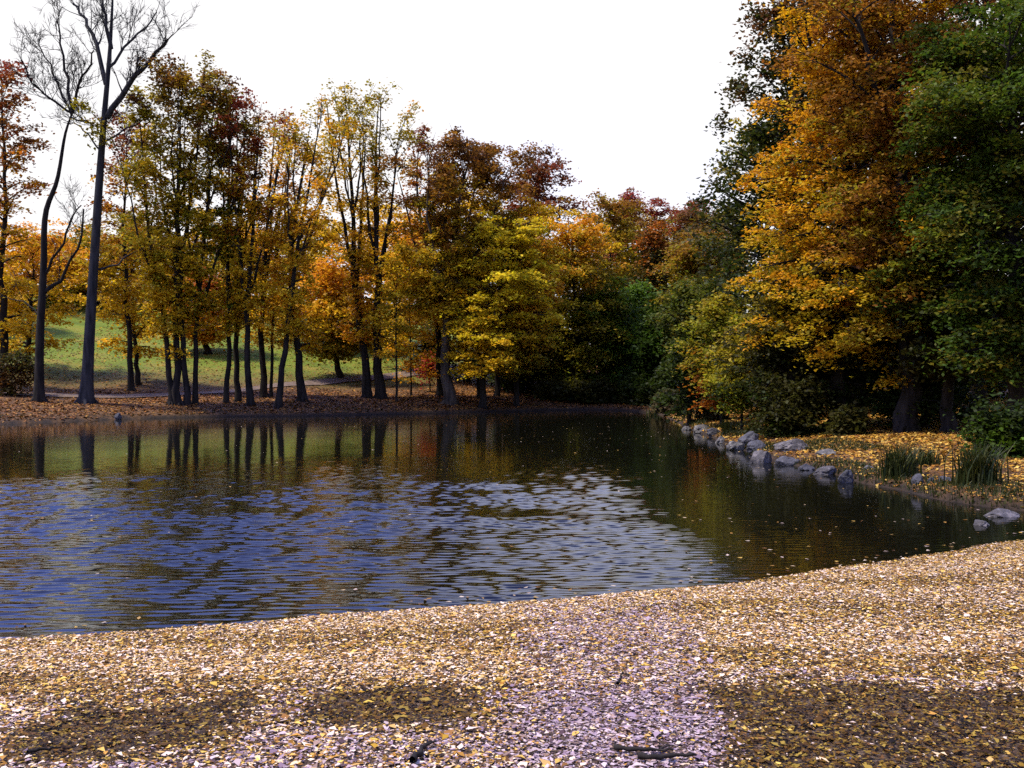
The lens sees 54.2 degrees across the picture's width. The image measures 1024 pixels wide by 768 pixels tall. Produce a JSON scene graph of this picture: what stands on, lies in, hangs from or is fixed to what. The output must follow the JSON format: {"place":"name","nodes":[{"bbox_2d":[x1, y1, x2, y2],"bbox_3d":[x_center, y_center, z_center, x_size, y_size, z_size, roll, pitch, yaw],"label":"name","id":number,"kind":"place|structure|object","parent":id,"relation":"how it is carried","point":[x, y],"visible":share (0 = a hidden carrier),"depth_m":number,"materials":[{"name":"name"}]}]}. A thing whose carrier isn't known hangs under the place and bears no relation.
{"place":"outdoors","nodes":[
{"label":"outdoors","id":0,"kind":"place"},
{"bbox_2d":[3,365,457,397],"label":"path","id":1,"kind":"structure","parent":0,"point":[346,379],"depth_m":63.98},
{"bbox_2d":[0,410,1023,639],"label":"water","id":2,"kind":"structure","parent":0,"point":[265,536],"depth_m":14.85,"materials":[{"name":"blue liquid"}]},
{"bbox_2d":[16,426,1021,633],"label":"floating leaves","id":3,"kind":"object","parent":2,"relation":"on","point":[139,617],"visible":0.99,"depth_m":11.47,"materials":[{"name":"yellow plant"}]},
{"bbox_2d":[0,295,1023,767],"bbox_3d":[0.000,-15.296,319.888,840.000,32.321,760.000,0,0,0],"label":"ground","id":4,"kind":"structure","parent":0,"point":[158,381],"depth_m":6.76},
{"bbox_2d":[3,242,48,321],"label":"maple tree","id":5,"kind":"object","parent":4,"relation":"on","point":[22,273],"visible":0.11,"depth_m":78.17,"materials":[{"name":"orange plant"}]},
{"bbox_2d":[0,348,52,395],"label":"shrub","id":6,"kind":"object","parent":4,"relation":"on","point":[6,375],"visible":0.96,"depth_m":52.75,"materials":[{"name":"green plant"}]},
{"bbox_2d":[0,59,70,371],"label":"maple tree","id":7,"kind":"object","parent":4,"relation":"on","point":[7,207],"visible":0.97,"depth_m":56.86,"materials":[{"name":"orange plant"}]},
{"bbox_2d":[0,219,102,368],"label":"maple tree","id":8,"kind":"object","parent":4,"relation":"on","point":[18,307],"visible":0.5,"depth_m":63.97,"materials":[{"name":"orange plant"}]},
{"bbox_2d":[0,0,128,401],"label":"bare tree","id":9,"kind":"object","parent":4,"relation":"on","point":[39,391],"visible":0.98,"depth_m":50.83,"materials":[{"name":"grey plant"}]},
{"bbox_2d":[6,217,123,309],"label":"maple tree","id":10,"kind":"object","parent":4,"relation":"on","point":[81,289],"visible":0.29,"depth_m":90.32,"materials":[{"name":"orange plant"}]},
{"bbox_2d":[47,216,167,304],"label":"maple tree","id":11,"kind":"object","parent":4,"relation":"on","point":[103,272],"visible":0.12,"depth_m":95.62,"materials":[{"name":"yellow plant"}]},
{"bbox_2d":[35,0,199,404],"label":"bare tree","id":12,"kind":"object","parent":4,"relation":"on","point":[86,395],"visible":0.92,"depth_m":51.27,"materials":[{"name":"grey plant"}]},
{"bbox_2d":[74,110,169,390],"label":"maple tree","id":13,"kind":"object","parent":4,"relation":"on","point":[122,296],"visible":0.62,"depth_m":58.68,"materials":[{"name":"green plant"}]},
{"bbox_2d":[60,210,187,384],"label":"maple tree","id":14,"kind":"object","parent":4,"relation":"on","point":[137,349],"visible":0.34,"depth_m":61.33,"materials":[{"name":"yellow plant"}]},
{"bbox_2d":[62,84,194,405],"bbox_3d":[-19.636,-7.259,51.906,4.333,17.253,6.652,0,1,41],"label":"maple tree","id":15,"kind":"object","parent":4,"relation":"on","point":[138,239],"visible":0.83,"depth_m":52.15,"materials":[{"name":"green plant"}]},
{"bbox_2d":[110,211,208,300],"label":"maple tree","id":16,"kind":"object","parent":4,"relation":"on","point":[134,271],"visible":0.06,"depth_m":97.73,"materials":[{"name":"yellow plant"}]},
{"bbox_2d":[124,53,230,405],"bbox_3d":[-17.955,-7.974,52.784,6.087,18.774,5.283,0,0,0],"label":"maple tree","id":17,"kind":"object","parent":4,"relation":"on","point":[177,77],"visible":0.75,"depth_m":52.46,"materials":[{"name":"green plant"}]},
{"bbox_2d":[120,49,266,405],"bbox_3d":[-16.839,-8.124,53.221,7.057,19.020,4.880,0,0,0],"label":"maple tree","id":18,"kind":"object","parent":4,"relation":"on","point":[217,184],"visible":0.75,"depth_m":52.64,"materials":[{"name":"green plant"}]},
{"bbox_2d":[156,266,242,354],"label":"maple tree","id":19,"kind":"object","parent":4,"relation":"on","point":[204,338],"visible":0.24,"depth_m":75.02,"materials":[{"name":"orange plant"}]},
{"bbox_2d":[153,82,273,404],"bbox_3d":[-16.052,-7.456,53.789,6.101,17.567,4.657,0,1,-39],"label":"maple tree","id":20,"kind":"object","parent":4,"relation":"on","point":[220,252],"visible":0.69,"depth_m":53.29,"materials":[{"name":"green plant"}]},
{"bbox_2d":[159,193,271,313],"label":"maple tree","id":21,"kind":"object","parent":4,"relation":"on","point":[207,259],"visible":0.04,"depth_m":94.39,"materials":[{"name":"orange plant"}]},
{"bbox_2d":[194,89,271,402],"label":"maple tree","id":22,"kind":"object","parent":4,"relation":"on","point":[219,293],"visible":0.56,"depth_m":54.32,"materials":[{"name":"brown plant"}]},
{"bbox_2d":[201,84,281,401],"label":"maple tree","id":23,"kind":"object","parent":4,"relation":"on","point":[238,392],"visible":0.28,"depth_m":55.27,"materials":[{"name":"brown plant"}]},
{"bbox_2d":[204,96,300,405],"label":"maple tree","id":24,"kind":"object","parent":4,"relation":"on","point":[245,300],"visible":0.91,"depth_m":53.57,"materials":[{"name":"yellow plant"}]},
{"bbox_2d":[209,184,304,311],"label":"maple tree","id":25,"kind":"object","parent":4,"relation":"on","point":[262,254],"visible":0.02,"depth_m":98.00,"materials":[{"name":"orange plant"}]},
{"bbox_2d":[222,110,309,397],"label":"maple tree","id":26,"kind":"object","parent":4,"relation":"on","point":[263,370],"visible":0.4,"depth_m":57.99,"materials":[{"name":"plant"}]},
{"bbox_2d":[246,143,321,396],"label":"maple tree","id":27,"kind":"object","parent":4,"relation":"on","point":[284,175],"visible":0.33,"depth_m":58.62,"materials":[{"name":"yellow plant"}]},
{"bbox_2d":[250,93,365,408],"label":"maple tree","id":28,"kind":"object","parent":4,"relation":"on","point":[293,265],"visible":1,"depth_m":53.31,"materials":[{"name":"yellow plant"}]},
{"bbox_2d":[257,111,363,401],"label":"maple tree","id":29,"kind":"object","parent":4,"relation":"on","point":[299,347],"visible":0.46,"depth_m":56.10,"materials":[{"name":"yellow plant"}]},
{"bbox_2d":[259,193,373,344],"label":"maple tree","id":30,"kind":"object","parent":4,"relation":"on","point":[317,236],"visible":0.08,"depth_m":83.02,"materials":[{"name":"orange plant"}]},
{"bbox_2d":[259,241,393,377],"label":"maple tree","id":31,"kind":"object","parent":4,"relation":"on","point":[331,282],"visible":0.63,"depth_m":68.40,"materials":[{"name":"orange plant"}]},
{"bbox_2d":[313,78,388,397],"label":"maple tree","id":32,"kind":"object","parent":4,"relation":"on","point":[351,252],"visible":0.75,"depth_m":59.65,"materials":[{"name":"yellow plant"}]},
{"bbox_2d":[320,203,418,345],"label":"maple tree","id":33,"kind":"object","parent":4,"relation":"on","point":[395,215],"visible":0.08,"depth_m":85.73,"materials":[{"name":"yellow plant"}]},
{"bbox_2d":[0,316,747,422],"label":"leaf litter","id":34,"kind":"object","parent":4,"relation":"on","point":[470,397],"visible":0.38,"depth_m":57.92,"materials":[{"name":"brown plant"}]},
{"bbox_2d":[425,210,568,409],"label":"maple tree","id":35,"kind":"object","parent":34,"relation":"on","point":[480,327],"visible":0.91,"depth_m":57.44,"materials":[{"name":"yellow plant"}]},
{"bbox_2d":[339,81,431,399],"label":"maple tree","id":36,"kind":"object","parent":4,"relation":"on","point":[374,201],"visible":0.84,"depth_m":59.36,"materials":[{"name":"yellow plant"}]},
{"bbox_2d":[360,252,446,402],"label":"sapling","id":37,"kind":"object","parent":4,"relation":"on","point":[393,296],"visible":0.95,"depth_m":57.64,"materials":[{"name":"orange plant"}]},
{"bbox_2d":[372,242,442,395],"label":"sapling","id":38,"kind":"object","parent":4,"relation":"on","point":[411,364],"visible":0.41,"depth_m":62.21,"materials":[{"name":"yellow plant"}]},
{"bbox_2d":[365,186,468,361],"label":"maple tree","id":39,"kind":"object","parent":4,"relation":"on","point":[407,338],"visible":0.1,"depth_m":76.79,"materials":[{"name":"plant"}]},
{"bbox_2d":[408,351,436,391],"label":"shrub","id":40,"kind":"object","parent":4,"relation":"on","point":[431,364],"visible":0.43,"depth_m":65.85,"materials":[{"name":"red plant"}]},
{"bbox_2d":[389,125,461,395],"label":"maple tree","id":41,"kind":"object","parent":4,"relation":"on","point":[422,147],"visible":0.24,"depth_m":62.91,"materials":[{"name":"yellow plant"}]},
{"bbox_2d":[374,126,547,405],"bbox_3d":[-2.823,-6.788,58.385,9.254,16.537,8.776,0,1,-39],"label":"maple tree","id":42,"kind":"object","parent":4,"relation":"on","point":[479,164],"visible":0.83,"depth_m":58.04,"materials":[{"name":"leaves"},{"name":"dark bark"}]},
{"bbox_2d":[398,156,544,381],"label":"maple tree","id":43,"kind":"object","parent":4,"relation":"on","point":[456,334],"visible":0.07,"depth_m":73.44,"materials":[{"name":"orange plant"}]},
{"bbox_2d":[458,247,502,396],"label":"maple tree","id":44,"kind":"object","parent":4,"relation":"on","point":[478,386],"visible":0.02,"depth_m":63.37,"materials":[{"name":"yellow plant"}]},
{"bbox_2d":[473,242,509,396],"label":"maple tree","id":45,"kind":"object","parent":4,"relation":"on","point":[497,387],"visible":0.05,"depth_m":64.89,"materials":[{"name":"yellow plant"}]},
{"bbox_2d":[457,289,564,392],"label":"tree","id":46,"kind":"object","parent":4,"relation":"on","point":[525,386],"visible":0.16,"depth_m":67.11,"materials":[{"name":"green plant"}]},
{"bbox_2d":[0,539,1023,767],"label":"fallen leaves","id":47,"kind":"object","parent":4,"relation":"on","point":[402,751],"visible":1,"depth_m":6.25,"materials":[{"name":"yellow plant"}]},
{"bbox_2d":[26,746,60,753],"bbox_3d":[-2.309,1.802,4.935,0.156,0.026,0.025,0,1,-31],"label":"stick","id":48,"kind":"object","parent":47,"relation":"on","point":[29,751],"visible":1,"depth_m":4.92,"materials":[{"name":"wood"}]},
{"bbox_2d":[409,740,437,763],"bbox_3d":[-0.431,1.762,4.809,0.054,0.048,0.288,0,0,17],"label":"stick","id":49,"kind":"object","parent":47,"relation":"on","point":[414,756],"visible":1,"depth_m":4.75,"materials":[{"name":"wood"}]},
{"bbox_2d":[613,744,673,751],"bbox_3d":[0.631,1.734,4.779,0.295,0.031,0.080,0,0,0],"label":"stick","id":50,"kind":"object","parent":47,"relation":"on","point":[618,747],"visible":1,"depth_m":4.75,"materials":[{"name":"wood"}]},
{"bbox_2d":[637,752,696,760],"bbox_3d":[0.725,1.731,4.655,0.281,0.037,0.049,0,0,-2],"label":"stick","id":51,"kind":"object","parent":47,"relation":"on","point":[643,755],"visible":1,"depth_m":4.65,"materials":[{"name":"wood"}]},
{"bbox_2d":[0,403,1023,508],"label":"grass","id":52,"kind":"structure","parent":4,"relation":"on","point":[815,441],"depth_m":20.46,"materials":[{"name":"green plant"}]},
{"bbox_2d":[470,196,586,406],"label":"maple tree","id":53,"kind":"object","parent":4,"relation":"on","point":[531,348],"visible":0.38,"depth_m":59.56,"materials":[{"name":"plant"}]},
{"bbox_2d":[479,141,593,384],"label":"forest tree","id":54,"kind":"object","parent":4,"relation":"on","point":[538,177],"visible":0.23,"depth_m":71.08,"materials":[{"name":"red plant"}]},
{"bbox_2d":[533,243,598,367],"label":"forest tree","id":55,"kind":"object","parent":4,"relation":"on","point":[566,297],"depth_m":77.20,"materials":[{"name":"orange plant"}]},
{"bbox_2d":[524,209,635,396],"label":"forest tree","id":56,"kind":"object","parent":4,"relation":"on","point":[575,356],"visible":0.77,"depth_m":65.01,"materials":[{"name":"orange plant"}]},
{"bbox_2d":[563,367,617,402],"bbox_3d":[4.916,0.184,63.917,3.905,2.472,3.916,0,0,0],"label":"shrub","id":57,"kind":"object","parent":4,"relation":"on","point":[591,391],"visible":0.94,"depth_m":63.21,"materials":[{"name":"green plant"}]},
{"bbox_2d":[551,188,655,363],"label":"forest tree","id":58,"kind":"object","parent":4,"relation":"on","point":[623,231],"visible":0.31,"depth_m":78.72,"materials":[{"name":"orange plant"}]},
{"bbox_2d":[559,274,649,384],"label":"forest tree","id":59,"kind":"object","parent":4,"relation":"on","point":[617,346],"visible":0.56,"depth_m":65.75,"materials":[{"name":"green plant"}]},
{"bbox_2d":[597,369,647,403],"bbox_3d":[7.407,0.212,63.975,4.084,2.423,3.735,0,1,41],"label":"shrub","id":60,"kind":"object","parent":4,"relation":"on","point":[622,394],"visible":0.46,"depth_m":63.06,"materials":[{"name":"green plant"}]},
{"bbox_2d":[597,278,663,381],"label":"forest tree","id":61,"kind":"object","parent":4,"relation":"on","point":[638,292],"visible":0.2,"depth_m":68.23,"materials":[{"name":"green plant"}]},
{"bbox_2d":[588,187,684,292],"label":"forest tree","id":62,"kind":"object","parent":4,"relation":"on","point":[628,195],"visible":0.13,"depth_m":85.09,"materials":[{"name":"red plant"}]},
{"bbox_2d":[619,217,677,362],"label":"forest tree","id":63,"kind":"object","parent":4,"relation":"on","point":[653,237],"visible":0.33,"depth_m":75.45,"materials":[{"name":"green plant"}]},
{"bbox_2d":[629,374,672,405],"bbox_3d":[8.701,0.328,61.391,3.458,2.422,3.211,0,0,19],"label":"shrub","id":64,"kind":"object","parent":4,"relation":"on","point":[647,390],"visible":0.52,"depth_m":60.92,"materials":[{"name":"green plant"}]},
{"bbox_2d":[618,290,693,388],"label":"forest tree","id":65,"kind":"object","parent":4,"relation":"on","point":[649,351],"visible":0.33,"depth_m":63.43,"materials":[{"name":"green plant"}]},
{"bbox_2d":[646,387,686,413],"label":"shrub","id":66,"kind":"object","parent":4,"relation":"on","point":[656,410],"visible":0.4,"depth_m":51.66,"materials":[{"name":"green plant"}]},
{"bbox_2d":[643,270,734,425],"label":"sapling","id":67,"kind":"object","parent":4,"relation":"on","point":[686,296],"visible":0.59,"depth_m":40.75,"materials":[{"name":"green plant"}]},
{"bbox_2d":[664,199,716,316],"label":"forest tree","id":68,"kind":"object","parent":4,"relation":"on","point":[678,223],"visible":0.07,"depth_m":87.18,"materials":[{"name":"green plant"}]},
{"bbox_2d":[634,223,753,399],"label":"forest tree","id":69,"kind":"object","parent":4,"relation":"on","point":[685,260],"visible":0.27,"depth_m":61.35,"materials":[{"name":"green plant"}]},
{"bbox_2d":[645,204,751,314],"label":"forest tree","id":70,"kind":"object","parent":4,"relation":"on","point":[688,213],"visible":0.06,"depth_m":73.88,"materials":[{"name":"green plant"}]},
{"bbox_2d":[717,419,736,435],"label":"shrub","id":71,"kind":"object","parent":4,"relation":"on","point":[728,425],"visible":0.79,"depth_m":33.45,"materials":[{"name":"green plant"}]},
{"bbox_2d":[726,441,745,449],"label":"rock","id":72,"kind":"object","parent":4,"relation":"on","point":[732,445],"visible":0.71,"depth_m":28.26,"materials":[{"name":"grey stone"}]},
{"bbox_2d":[675,117,813,404],"bbox_3d":[13.197,-6.446,52.420,9.321,15.684,8.937,0,0,-23],"label":"forest tree","id":73,"kind":"object","parent":4,"relation":"on","point":[694,243],"visible":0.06,"depth_m":52.05,"materials":[{"name":"green plant"}]},
{"bbox_2d":[746,440,765,453],"bbox_3d":[6.573,1.735,26.911,0.479,0.455,0.420,0,0,-12],"label":"rock","id":74,"kind":"object","parent":4,"relation":"on","point":[753,445],"visible":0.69,"depth_m":26.84,"materials":[{"name":"stone"}]},
{"bbox_2d":[750,450,771,463],"bbox_3d":[6.004,1.855,24.182,0.461,0.527,0.420,0,1,32],"label":"rock","id":75,"kind":"object","parent":4,"relation":"on","point":[761,457],"visible":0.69,"depth_m":24.06,"materials":[{"name":"stone"}]},
{"bbox_2d":[670,0,855,376],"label":"oak tree","id":76,"kind":"object","parent":4,"relation":"on","point":[736,206],"visible":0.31,"depth_m":41.25,"materials":[{"name":"green plant"}]},
{"bbox_2d":[774,456,800,465],"bbox_3d":[6.551,1.871,23.636,0.702,0.340,0.485,0,0,22],"label":"rock","id":77,"kind":"object","parent":4,"relation":"on","point":[785,460],"visible":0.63,"depth_m":23.49,"materials":[{"name":"stone"}]},
{"bbox_2d":[740,367,842,436],"bbox_3d":[8.377,0.658,30.051,2.958,2.315,2.980,0,0,19],"label":"shrub","id":78,"kind":"object","parent":4,"relation":"on","point":[785,414],"visible":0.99,"depth_m":29.52,"materials":[{"name":"green plant"}]},
{"bbox_2d":[740,40,899,408],"bbox_3d":[13.665,-6.611,40.071,8.524,16.042,9.341,0,0,20],"label":"forest tree","id":79,"kind":"object","parent":4,"relation":"on","point":[787,163],"visible":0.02,"depth_m":39.54,"materials":[{"name":"green plant"}]},
{"bbox_2d":[814,466,836,474],"bbox_3d":[6.696,1.901,21.459,0.512,0.299,0.398,0,1,-42],"label":"rock","id":80,"kind":"object","parent":4,"relation":"on","point":[825,470],"visible":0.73,"depth_m":21.31,"materials":[{"name":"stone"}]},
{"bbox_2d":[815,449,835,455],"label":"rock","id":81,"kind":"object","parent":4,"relation":"on","point":[822,452],"visible":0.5,"depth_m":23.80,"materials":[{"name":"grey stone"}]},
{"bbox_2d":[666,392,1023,507],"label":"leaf carpet","id":82,"kind":"object","parent":4,"relation":"on","point":[936,437],"visible":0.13,"depth_m":25.14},
{"bbox_2d":[665,281,757,422],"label":"sapling","id":83,"kind":"object","parent":82,"relation":"on","point":[711,308],"visible":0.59,"depth_m":36.74,"materials":[{"name":"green plant"}]},
{"bbox_2d":[691,394,733,420],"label":"shrub","id":84,"kind":"object","parent":82,"relation":"on","point":[711,416],"visible":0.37,"depth_m":40.60,"materials":[{"name":"green plant"}]},
{"bbox_2d":[692,330,778,432],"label":"sapling","id":85,"kind":"object","parent":82,"relation":"on","point":[741,405],"visible":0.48,"depth_m":32.80,"materials":[{"name":"green plant"}]},
{"bbox_2d":[737,431,758,444],"bbox_3d":[6.791,1.619,28.734,0.610,0.532,0.490,0,0,3],"label":"rock","id":86,"kind":"object","parent":82,"relation":"on","point":[746,438],"visible":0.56,"depth_m":28.62,"materials":[{"name":"stone"}]},
{"bbox_2d":[691,262,890,424],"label":"hemlock tree","id":87,"kind":"object","parent":82,"relation":"on","point":[767,358],"visible":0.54,"depth_m":30.91,"materials":[{"name":"green plant"}]},
{"bbox_2d":[773,439,808,451],"bbox_3d":[7.210,1.645,25.600,0.866,0.501,0.700,0,1,-27],"label":"rock","id":88,"kind":"object","parent":82,"relation":"on","point":[793,445],"visible":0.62,"depth_m":25.43,"materials":[{"name":"stone"}]},
{"bbox_2d":[911,473,923,484],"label":"rock","id":89,"kind":"object","parent":82,"relation":"on","point":[918,477],"visible":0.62,"depth_m":18.24,"materials":[{"name":"stone"}]},
{"bbox_2d":[838,470,853,482],"bbox_3d":[6.557,1.891,19.657,0.317,0.426,0.226,0,0,11],"label":"rock","id":90,"kind":"object","parent":4,"relation":"on","point":[845,476],"visible":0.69,"depth_m":19.56,"materials":[{"name":"stone"}]},
{"bbox_2d":[713,0,980,431],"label":"maple tree","id":91,"kind":"object","parent":4,"relation":"on","point":[796,213],"visible":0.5,"depth_m":30.08,"materials":[{"name":"orange plant"}]},
{"bbox_2d":[818,400,880,435],"bbox_3d":[9.647,1.088,28.566,1.672,1.266,1.697,0,0,-23],"label":"shrub","id":92,"kind":"object","parent":4,"relation":"on","point":[850,421],"visible":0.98,"depth_m":28.26,"materials":[{"name":"green plant"}]},
{"bbox_2d":[775,253,932,424],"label":"hemlock tree","id":93,"kind":"object","parent":4,"relation":"on","point":[859,374],"visible":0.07,"depth_m":31.32,"materials":[{"name":"green plant"}]},
{"bbox_2d":[757,0,1006,432],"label":"maple tree","id":94,"kind":"object","parent":4,"relation":"on","point":[873,189],"visible":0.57,"depth_m":27.64,"materials":[{"name":"orange plant"}]},
{"bbox_2d":[871,438,932,484],"bbox_3d":[7.461,1.454,19.198,1.239,0.912,1.023,0,0,0],"label":"reed clump","id":95,"kind":"object","parent":4,"relation":"on","point":[898,463],"visible":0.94,"depth_m":19.07,"materials":[{"name":"green plant"}]},
{"bbox_2d":[852,327,993,427],"bbox_3d":[12.206,-0.631,29.509,3.924,4.358,5.110,0,0,0],"label":"shrub","id":96,"kind":"object","parent":4,"relation":"on","point":[929,405],"visible":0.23,"depth_m":28.91,"materials":[{"name":"green plant"}]},
{"bbox_2d":[915,446,950,466],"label":"reed clump","id":97,"kind":"object","parent":4,"relation":"on","point":[929,459],"visible":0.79,"depth_m":20.33,"materials":[{"name":"green plant"}]},
{"bbox_2d":[856,147,1021,432],"bbox_3d":[11.852,-2.453,27.650,5.190,8.104,4.960,0,0,0],"label":"maple tree","id":98,"kind":"object","parent":4,"relation":"on","point":[946,402],"visible":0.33,"depth_m":26.99,"materials":[{"name":"green plant"}]},
{"bbox_2d":[878,0,1023,411],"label":"ash tree","id":99,"kind":"object","parent":4,"relation":"on","point":[1001,148],"visible":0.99,"depth_m":24.39,"materials":[{"name":"green plant"}]},
{"bbox_2d":[893,0,1023,411],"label":"maple tree","id":100,"kind":"object","parent":4,"relation":"on","point":[983,391],"visible":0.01,"depth_m":33.67,"materials":[{"name":"green plant"}]},
{"bbox_2d":[938,440,1015,486],"bbox_3d":[8.195,1.351,17.476,1.095,0.877,1.272,0,1,45],"label":"reed clump","id":101,"kind":"object","parent":4,"relation":"on","point":[978,468],"visible":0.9,"depth_m":17.30,"materials":[{"name":"green plant"}]},
{"bbox_2d":[941,232,1023,398],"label":"forest tree","id":102,"kind":"object","parent":4,"relation":"on","point":[993,390],"depth_m":41.48,"materials":[{"name":"green plant"}]},
{"bbox_2d":[943,392,1023,458],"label":"shrub","id":103,"kind":"object","parent":4,"relation":"on","point":[1005,426],"visible":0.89,"depth_m":20.73,"materials":[{"name":"green plant"}]},
{"bbox_2d":[954,23,1023,398],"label":"forest tree","id":104,"kind":"object","parent":4,"relation":"on","point":[1005,384],"depth_m":32.86,"materials":[{"name":"green plant"}]},
{"bbox_2d":[983,508,1019,517],"bbox_3d":[7.351,1.965,15.010,0.449,0.202,0.433,0,1,-37],"label":"rock","id":105,"kind":"object","parent":4,"relation":"on","point":[1002,512],"visible":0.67,"depth_m":14.94,"materials":[{"name":"stone"}]},
{"bbox_2d":[0,0,1023,328],"label":"sky","id":106,"kind":"structure","parent":0,"point":[623,90],"materials":[{"name":"white"}]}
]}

